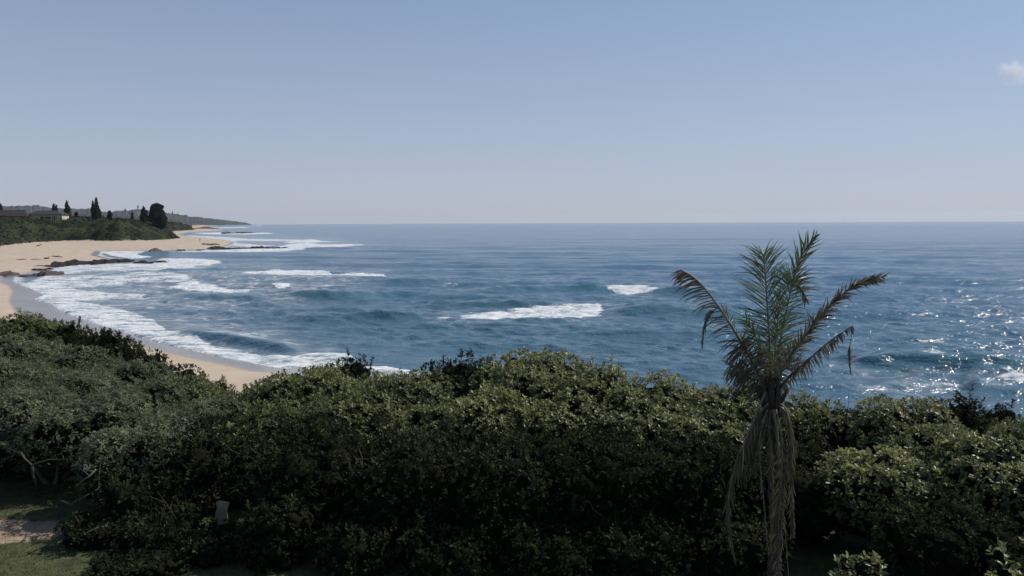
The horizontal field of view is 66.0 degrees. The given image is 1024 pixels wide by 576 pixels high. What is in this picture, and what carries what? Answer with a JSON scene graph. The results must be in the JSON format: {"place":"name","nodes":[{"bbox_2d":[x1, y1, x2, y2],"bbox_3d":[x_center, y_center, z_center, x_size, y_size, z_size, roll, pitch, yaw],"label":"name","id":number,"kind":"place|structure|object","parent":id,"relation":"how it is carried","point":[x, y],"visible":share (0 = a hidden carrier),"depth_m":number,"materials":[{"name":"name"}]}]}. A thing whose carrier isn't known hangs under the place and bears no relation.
{"place":"outdoors","nodes":[
{"label":"outdoors","id":0,"kind":"place"},
{"bbox_2d":[30,212,191,226],"bbox_3d":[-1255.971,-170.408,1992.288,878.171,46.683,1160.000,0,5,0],"label":"hills","id":1,"kind":"structure","parent":0,"point":[138,218],"depth_m":2096.12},
{"bbox_2d":[2,205,224,224],"bbox_3d":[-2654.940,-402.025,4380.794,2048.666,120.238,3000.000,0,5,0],"label":"hills","id":2,"kind":"structure","parent":0,"point":[185,218],"depth_m":4443.43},
{"bbox_2d":[121,215,250,224],"bbox_3d":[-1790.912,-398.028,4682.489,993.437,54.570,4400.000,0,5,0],"label":"hills","id":3,"kind":"structure","parent":0,"point":[227,222],"depth_m":5543.66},
{"bbox_2d":[0,224,1022,575],"bbox_3d":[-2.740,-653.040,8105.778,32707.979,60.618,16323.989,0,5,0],"label":"ground","id":4,"kind":"structure","parent":0,"point":[238,374],"depth_m":17.86,"materials":[{"name":"beige sand"}]},
{"bbox_2d":[0,270,18,276],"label":"rock","id":5,"kind":"object","parent":4,"relation":"on","point":[6,273],"visible":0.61,"depth_m":181.09,"materials":[{"name":"stone"}]},
{"bbox_2d":[0,349,62,388],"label":"dune shrub","id":6,"kind":"object","parent":4,"relation":"on","point":[9,369],"visible":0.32,"depth_m":24.14,"materials":[{"name":"green plant"}]},
{"bbox_2d":[0,307,68,344],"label":"dune shrub","id":7,"kind":"object","parent":4,"relation":"on","point":[30,321],"visible":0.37,"depth_m":36.73,"materials":[{"name":"green plant"}]},
{"bbox_2d":[0,210,70,219],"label":"house","id":8,"kind":"structure","parent":4,"relation":"on","point":[51,215],"depth_m":509.81,"materials":[{"name":"beige paint"}]},
{"bbox_2d":[0,327,71,363],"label":"dune shrub","id":9,"kind":"object","parent":4,"relation":"on","point":[13,348],"visible":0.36,"depth_m":28.97,"materials":[{"name":"green plant"}]},
{"bbox_2d":[0,383,80,482],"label":"dune shrub","id":10,"kind":"object","parent":4,"relation":"on","point":[8,403],"visible":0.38,"depth_m":19.31,"materials":[{"name":"green plant"}]},
{"bbox_2d":[18,270,64,276],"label":"rock","id":11,"kind":"object","parent":4,"relation":"on","point":[47,273],"visible":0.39,"depth_m":180.79,"materials":[{"name":"stone"}]},
{"bbox_2d":[0,425,83,492],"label":"dune shrub","id":12,"kind":"object","parent":4,"relation":"on","point":[16,451],"visible":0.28,"depth_m":17.08,"materials":[{"name":"green plant"}]},
{"bbox_2d":[31,267,52,270],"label":"rock","id":13,"kind":"object","parent":4,"relation":"on","point":[49,268],"visible":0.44,"depth_m":203.22,"materials":[{"name":"stone"}]},
{"bbox_2d":[37,265,63,266],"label":"rock","id":14,"kind":"object","parent":4,"relation":"on","point":[51,266],"visible":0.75,"depth_m":218.79,"materials":[{"name":"stone"}]},
{"bbox_2d":[0,363,123,404],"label":"dune shrub","id":15,"kind":"object","parent":4,"relation":"on","point":[92,381],"visible":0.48,"depth_m":21.63,"materials":[{"name":"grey plant"}]},
{"bbox_2d":[27,316,99,350],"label":"dune shrub","id":16,"kind":"object","parent":4,"relation":"on","point":[70,333],"visible":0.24,"depth_m":34.07,"materials":[{"name":"green plant"}]},
{"bbox_2d":[63,200,70,216],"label":"columnar tree","id":17,"kind":"object","parent":4,"relation":"on","point":[67,209],"visible":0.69,"depth_m":556.26,"materials":[{"name":"green plant"}]},
{"bbox_2d":[49,259,91,265],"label":"rock","id":18,"kind":"object","parent":4,"relation":"on","point":[71,262],"visible":0.66,"depth_m":226.85,"materials":[{"name":"grey stone"}]},
{"bbox_2d":[18,344,128,379],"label":"dune shrub","id":19,"kind":"object","parent":4,"relation":"on","point":[78,360],"visible":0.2,"depth_m":26.57,"materials":[{"name":"green plant"}]},
{"bbox_2d":[0,384,152,474],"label":"dune shrub","id":20,"kind":"object","parent":4,"relation":"on","point":[56,423],"visible":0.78,"depth_m":17.65,"materials":[{"name":"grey plant"}]},
{"bbox_2d":[0,215,179,245],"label":"headland scrub","id":21,"kind":"object","parent":4,"relation":"on","point":[20,230],"visible":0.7,"depth_m":479.86,"materials":[{"name":"green plant"}]},
{"bbox_2d":[90,200,94,218],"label":"pointed tree","id":22,"kind":"object","parent":4,"relation":"on","point":[92,209],"visible":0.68,"depth_m":561.21,"materials":[{"name":"green plant"}]},
{"bbox_2d":[53,505,138,551],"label":"hedge shrub","id":23,"kind":"object","parent":4,"relation":"on","point":[86,533],"visible":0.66,"depth_m":14.61,"materials":[{"name":"green plant"}]},
{"bbox_2d":[93,197,99,219],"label":"pointed tree","id":24,"kind":"object","parent":4,"relation":"on","point":[96,215],"visible":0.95,"depth_m":556.26,"materials":[{"name":"green plant"}]},
{"bbox_2d":[88,259,119,264],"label":"rock","id":25,"kind":"object","parent":4,"relation":"on","point":[101,261],"visible":0.43,"depth_m":237.04,"materials":[{"name":"grey stone"}]},
{"bbox_2d":[68,327,145,364],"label":"dune shrub","id":26,"kind":"object","parent":4,"relation":"on","point":[114,344],"visible":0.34,"depth_m":31.48,"materials":[{"name":"green plant"}]},
{"bbox_2d":[60,422,153,510],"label":"dune shrub","id":27,"kind":"object","parent":4,"relation":"on","point":[86,471],"visible":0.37,"depth_m":15.89,"materials":[{"name":"green plant"}]},
{"bbox_2d":[107,210,112,220],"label":"tree","id":28,"kind":"object","parent":4,"relation":"on","point":[109,215],"visible":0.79,"depth_m":556.64,"materials":[{"name":"green plant"}]},
{"bbox_2d":[118,258,134,262],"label":"rock","id":29,"kind":"object","parent":4,"relation":"on","point":[124,260],"visible":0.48,"depth_m":245.28,"materials":[{"name":"grey stone"}]},
{"bbox_2d":[63,373,190,462],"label":"dune shrub","id":30,"kind":"object","parent":4,"relation":"on","point":[168,396],"visible":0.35,"depth_m":19.98,"materials":[{"name":"green plant"}]},
{"bbox_2d":[96,353,177,387],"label":"dune shrub","id":31,"kind":"object","parent":4,"relation":"on","point":[134,371],"visible":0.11,"depth_m":24.11,"materials":[{"name":"green plant"}]},
{"bbox_2d":[84,215,194,230],"bbox_3d":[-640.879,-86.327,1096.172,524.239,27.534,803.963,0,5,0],"label":"scrub","id":32,"kind":"object","parent":4,"relation":"on","point":[175,226],"visible":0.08,"depth_m":1186.11,"materials":[{"name":"green plant"}]},
{"bbox_2d":[75,406,205,508],"bbox_3d":[-7.892,3.661,17.288,2.801,2.081,3.185,0,5,0],"label":"dune shrub","id":33,"kind":"object","parent":4,"relation":"on","point":[107,442],"visible":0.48,"depth_m":16.30,"materials":[{"name":"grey plant"}]},
{"bbox_2d":[139,206,146,221],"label":"columnar tree","id":34,"kind":"object","parent":4,"relation":"on","point":[142,217],"visible":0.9,"depth_m":556.38,"materials":[{"name":"green plant"}]},
{"bbox_2d":[83,525,203,575],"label":"hedge shrub","id":35,"kind":"object","parent":4,"relation":"on","point":[163,560],"visible":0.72,"depth_m":13.59,"materials":[{"name":"green plant"}]},
{"bbox_2d":[84,460,203,523],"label":"hedge shrub","id":36,"kind":"object","parent":4,"relation":"on","point":[114,494],"visible":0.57,"depth_m":15.37,"materials":[{"name":"green plant"}]},
{"bbox_2d":[132,260,167,263],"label":"rock","id":37,"kind":"object","parent":4,"relation":"on","point":[144,261],"visible":0.5,"depth_m":238.30,"materials":[{"name":"grey stone"}]},
{"bbox_2d":[119,347,181,375],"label":"dune shrub","id":38,"kind":"object","parent":4,"relation":"on","point":[145,356],"visible":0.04,"depth_m":28.31,"materials":[{"name":"green plant"}]},
{"bbox_2d":[110,490,204,550],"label":"hedge shrub","id":39,"kind":"object","parent":4,"relation":"on","point":[163,524],"visible":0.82,"depth_m":14.63,"materials":[{"name":"green plant"}]},
{"bbox_2d":[148,203,167,228],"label":"dense tree","id":40,"kind":"object","parent":4,"relation":"on","point":[157,217],"visible":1,"depth_m":546.51,"materials":[{"name":"green plant"}]},
{"bbox_2d":[144,371,221,407],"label":"dune shrub","id":41,"kind":"object","parent":4,"relation":"on","point":[198,387],"visible":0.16,"depth_m":21.77,"materials":[{"name":"green plant"}]},
{"bbox_2d":[134,391,245,440],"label":"dune shrub","id":42,"kind":"object","parent":4,"relation":"on","point":[206,409],"visible":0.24,"depth_m":18.13,"materials":[{"name":"green plant"}]},
{"bbox_2d":[173,363,216,388],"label":"dune shrub","id":43,"kind":"object","parent":4,"relation":"on","point":[190,371],"visible":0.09,"depth_m":25.75,"materials":[{"name":"green plant"}]},
{"bbox_2d":[134,405,267,514],"bbox_3d":[-6.638,3.634,17.346,2.987,2.247,3.410,0,5,0],"label":"hedge shrub","id":44,"kind":"object","parent":4,"relation":"on","point":[208,467],"visible":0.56,"depth_m":16.21,"materials":[{"name":"green plant"}]},
{"bbox_2d":[193,227,218,228],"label":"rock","id":45,"kind":"object","parent":4,"relation":"on","point":[205,228],"visible":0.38,"depth_m":1619.59,"materials":[{"name":"grey stone"}]},
{"bbox_2d":[176,518,245,568],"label":"hedge shrub","id":46,"kind":"object","parent":4,"relation":"on","point":[215,547],"visible":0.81,"depth_m":13.94,"materials":[{"name":"green plant"}]},
{"bbox_2d":[184,389,252,410],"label":"dune shrub","id":47,"kind":"object","parent":4,"relation":"on","point":[238,395],"visible":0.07,"depth_m":20.19,"materials":[{"name":"green plant"}]},
{"bbox_2d":[215,500,229,524],"bbox_3d":[-5.769,4.490,15.710,0.291,0.495,0.040,1,-3,12],"label":"board","id":48,"kind":"object","parent":4,"relation":"on","point":[221,513],"visible":0.87,"depth_m":15.69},
{"bbox_2d":[211,374,239,398],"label":"dune shrub","id":49,"kind":"object","parent":4,"relation":"on","point":[222,386],"visible":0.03,"depth_m":23.78,"materials":[{"name":"green plant"}]},
{"bbox_2d":[224,247,250,248],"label":"rock","id":50,"kind":"object","parent":4,"relation":"on","point":[238,248],"visible":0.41,"depth_m":361.77,"materials":[{"name":"grey stone"}]},
{"bbox_2d":[198,409,295,496],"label":"dune shrub","id":51,"kind":"object","parent":4,"relation":"on","point":[247,460],"visible":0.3,"depth_m":16.69,"materials":[{"name":"green plant"}]},
{"bbox_2d":[217,391,326,447],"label":"hedge shrub","id":52,"kind":"object","parent":4,"relation":"on","point":[289,410],"visible":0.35,"depth_m":17.56,"materials":[{"name":"green plant"}]},
{"bbox_2d":[231,486,322,575],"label":"hedge shrub","id":53,"kind":"object","parent":4,"relation":"on","point":[277,530],"visible":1,"depth_m":13.68,"materials":[{"name":"green plant"}]},
{"bbox_2d":[222,411,371,545],"bbox_3d":[-4.090,3.686,15.592,2.666,2.340,2.959,3,6,30],"label":"hedge shrub","id":54,"kind":"object","parent":4,"relation":"on","point":[311,463],"visible":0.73,"depth_m":14.92,"materials":[{"name":"green plant"}]},
{"bbox_2d":[241,360,364,412],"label":"hedge shrub","id":55,"kind":"object","parent":4,"relation":"on","point":[313,381],"visible":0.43,"depth_m":19.68,"materials":[{"name":"green plant"}]},
{"bbox_2d":[329,348,374,387],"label":"hedge shrub","id":56,"kind":"object","parent":4,"relation":"on","point":[357,369],"visible":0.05,"depth_m":22.71,"materials":[{"name":"green plant"}]},
{"bbox_2d":[292,376,412,467],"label":"hedge shrub","id":57,"kind":"object","parent":4,"relation":"on","point":[365,417],"visible":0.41,"depth_m":17.30,"materials":[{"name":"green plant"}]},
{"bbox_2d":[305,503,407,575],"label":"hedge shrub","id":58,"kind":"object","parent":4,"relation":"on","point":[347,546],"visible":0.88,"depth_m":13.38,"materials":[{"name":"green plant"}]},
{"bbox_2d":[335,421,473,536],"bbox_3d":[-1.886,3.747,15.185,2.910,2.238,3.222,0,5,0],"label":"hedge shrub","id":59,"kind":"object","parent":4,"relation":"on","point":[407,478],"visible":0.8,"depth_m":14.23,"materials":[{"name":"green plant"}]},
{"bbox_2d":[346,368,463,419],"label":"hedge shrub","id":60,"kind":"object","parent":4,"relation":"on","point":[415,389],"visible":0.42,"depth_m":19.06,"materials":[{"name":"green plant"}]},
{"bbox_2d":[383,401,467,443],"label":"hedge shrub","id":61,"kind":"object","parent":4,"relation":"on","point":[434,420],"visible":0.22,"depth_m":17.42,"materials":[{"name":"green plant"}]},
{"bbox_2d":[0,487,855,575],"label":"lawn grass","id":62,"kind":"structure","parent":4,"relation":"on","point":[58,549],"depth_m":14.43,"materials":[{"name":"green plant"}]},
{"bbox_2d":[394,500,502,575],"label":"hedge shrub","id":63,"kind":"object","parent":4,"relation":"on","point":[447,548],"visible":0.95,"depth_m":13.27,"materials":[{"name":"green plant"}]},
{"bbox_2d":[418,347,492,406],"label":"hedge shrub","id":64,"kind":"object","parent":4,"relation":"on","point":[460,372],"visible":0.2,"depth_m":20.40,"materials":[{"name":"green plant"}]},
{"bbox_2d":[441,382,536,448],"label":"hedge shrub","id":65,"kind":"object","parent":4,"relation":"on","point":[484,408],"visible":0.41,"depth_m":17.00,"materials":[{"name":"green plant"}]},
{"bbox_2d":[439,420,573,540],"bbox_3d":[-0.172,3.752,14.964,2.811,2.268,2.943,4,6,39],"label":"hedge shrub","id":66,"kind":"object","parent":4,"relation":"on","point":[499,481],"visible":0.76,"depth_m":14.01,"materials":[{"name":"green plant"}]},
{"bbox_2d":[467,346,599,407],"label":"hedge shrub","id":67,"kind":"object","parent":4,"relation":"on","point":[534,374],"visible":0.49,"depth_m":19.66,"materials":[{"name":"green plant"}]},
{"bbox_2d":[492,503,601,575],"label":"hedge shrub","id":68,"kind":"object","parent":4,"relation":"on","point":[546,550],"visible":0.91,"depth_m":13.19,"materials":[{"name":"green plant"}]},
{"bbox_2d":[519,386,608,448],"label":"hedge shrub","id":69,"kind":"object","parent":4,"relation":"on","point":[558,418],"visible":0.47,"depth_m":17.15,"materials":[{"name":"green plant"}]},
{"bbox_2d":[549,354,652,421],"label":"hedge shrub","id":70,"kind":"object","parent":4,"relation":"on","point":[603,385],"visible":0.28,"depth_m":18.63,"materials":[{"name":"green plant"}]},
{"bbox_2d":[534,420,673,553],"bbox_3d":[1.724,3.690,14.880,2.800,2.348,2.969,2,5,24],"label":"hedge shrub","id":71,"kind":"object","parent":4,"relation":"on","point":[598,479],"visible":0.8,"depth_m":14.01,"materials":[{"name":"green plant"}]},
{"bbox_2d":[592,394,679,454],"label":"hedge shrub","id":72,"kind":"object","parent":4,"relation":"on","point":[648,425],"visible":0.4,"depth_m":17.00,"materials":[{"name":"green plant"}]},
{"bbox_2d":[590,501,696,575],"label":"hedge shrub","id":73,"kind":"object","parent":4,"relation":"on","point":[654,550],"visible":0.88,"depth_m":13.15,"materials":[{"name":"green plant"}]},
{"bbox_2d":[611,368,712,430],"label":"hedge shrub","id":74,"kind":"object","parent":4,"relation":"on","point":[668,395],"visible":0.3,"depth_m":18.83,"materials":[{"name":"green plant"}]},
{"bbox_2d":[627,424,768,551],"bbox_3d":[3.468,3.748,15.039,2.666,2.222,3.091,0,5,0],"label":"hedge shrub","id":75,"kind":"object","parent":4,"relation":"on","point":[700,473],"visible":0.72,"depth_m":14.17,"materials":[{"name":"green plant"}]},
{"bbox_2d":[659,404,764,458],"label":"hedge shrub","id":76,"kind":"object","parent":4,"relation":"on","point":[723,428],"visible":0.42,"depth_m":16.64,"materials":[{"name":"green plant"}]},
{"bbox_2d":[685,499,795,575],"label":"hedge shrub","id":77,"kind":"object","parent":4,"relation":"on","point":[713,550],"visible":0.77,"depth_m":13.10,"materials":[{"name":"green plant"}]},
{"bbox_2d":[689,381,797,433],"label":"hedge shrub","id":78,"kind":"object","parent":4,"relation":"on","point":[724,401],"visible":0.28,"depth_m":18.12,"materials":[{"name":"green plant"}]},
{"bbox_2d":[670,230,891,575],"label":"palm tree","id":79,"kind":"object","parent":4,"relation":"on","point":[767,388],"visible":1,"depth_m":11.54,"materials":[{"name":"green palm leaf"},{"name":"dry palm leaf"},{"name":"bark"}]},
{"bbox_2d":[730,437,845,547],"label":"hedge shrub","id":80,"kind":"object","parent":4,"relation":"on","point":[812,521],"visible":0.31,"depth_m":14.38,"materials":[{"name":"green plant"}]},
{"bbox_2d":[761,423,836,469],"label":"hedge shrub","id":81,"kind":"object","parent":4,"relation":"on","point":[817,447],"visible":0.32,"depth_m":16.97,"materials":[{"name":"green plant"}]},
{"bbox_2d":[781,386,849,461],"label":"hedge shrub","id":82,"kind":"object","parent":4,"relation":"on","point":[809,415],"visible":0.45,"depth_m":18.01,"materials":[{"name":"green plant"}]},
{"bbox_2d":[822,401,863,457],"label":"hedge shrub","id":83,"kind":"object","parent":4,"relation":"on","point":[843,442],"visible":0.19,"depth_m":18.00,"materials":[{"name":"green plant"}]},
{"bbox_2d":[829,550,887,575],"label":"hedge shrub","id":84,"kind":"object","parent":4,"relation":"on","point":[846,568],"visible":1,"depth_m":9.92,"materials":[{"name":"green plant"}]},
{"bbox_2d":[813,444,950,554],"bbox_3d":[6.560,3.856,14.092,2.145,2.114,2.403,0,5,0],"label":"hedge shrub","id":85,"kind":"object","parent":4,"relation":"on","point":[858,486],"visible":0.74,"depth_m":13.66,"materials":[{"name":"green plant"}]},
{"bbox_2d":[845,393,978,461],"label":"hedge shrub","id":86,"kind":"object","parent":4,"relation":"on","point":[886,420],"visible":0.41,"depth_m":16.72,"materials":[{"name":"green plant"}]},
{"bbox_2d":[875,422,996,505],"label":"hedge shrub","id":87,"kind":"object","parent":4,"relation":"on","point":[917,443],"visible":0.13,"depth_m":14.95,"materials":[{"name":"green plant"}]},
{"bbox_2d":[864,473,1023,575],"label":"hedge shrub","id":88,"kind":"object","parent":4,"relation":"on","point":[947,536],"visible":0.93,"depth_m":11.61,"materials":[{"name":"green plant"}]},
{"bbox_2d":[924,385,995,438],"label":"hedge shrub","id":89,"kind":"object","parent":4,"relation":"on","point":[966,414],"visible":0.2,"depth_m":17.54,"materials":[{"name":"green plant"}]},
{"bbox_2d":[919,432,1023,575],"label":"hedge shrub","id":90,"kind":"object","parent":4,"relation":"on","point":[995,479],"visible":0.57,"depth_m":13.27,"materials":[{"name":"green plant"}]},
{"bbox_2d":[975,416,1023,453],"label":"hedge shrub","id":91,"kind":"object","parent":4,"relation":"on","point":[1015,430],"visible":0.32,"depth_m":16.59,"materials":[{"name":"green plant"}]},
{"bbox_2d":[978,398,1022,431],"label":"hedge shrub","id":92,"kind":"object","parent":4,"relation":"on","point":[1001,413],"visible":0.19,"depth_m":18.35,"materials":[{"name":"green plant"}]},
{"bbox_2d":[985,537,1023,575],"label":"hedge shrub","id":93,"kind":"object","parent":4,"relation":"on","point":[1006,559],"visible":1,"depth_m":9.51,"materials":[{"name":"green plant"}]},
{"bbox_2d":[0,0,1023,224],"label":"sky","id":94,"kind":"structure","parent":0,"point":[251,112],"materials":[{"name":"blue"}]},
{"bbox_2d":[12,221,1023,423],"bbox_3d":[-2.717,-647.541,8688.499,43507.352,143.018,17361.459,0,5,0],"label":"sea","id":95,"kind":"structure","parent":0,"point":[940,313],"depth_m":125.14,"materials":[{"name":"liquid"}]},
{"bbox_2d":[221,232,251,233],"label":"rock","id":96,"kind":"object","parent":95,"relation":"in","point":[233,233],"visible":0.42,"depth_m":910.43,"materials":[{"name":"grey stone"}]},
{"bbox_2d":[251,246,264,248],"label":"rock","id":97,"kind":"object","parent":95,"relation":"in","point":[256,247],"visible":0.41,"depth_m":368.54,"materials":[{"name":"grey stone"}]}
]}

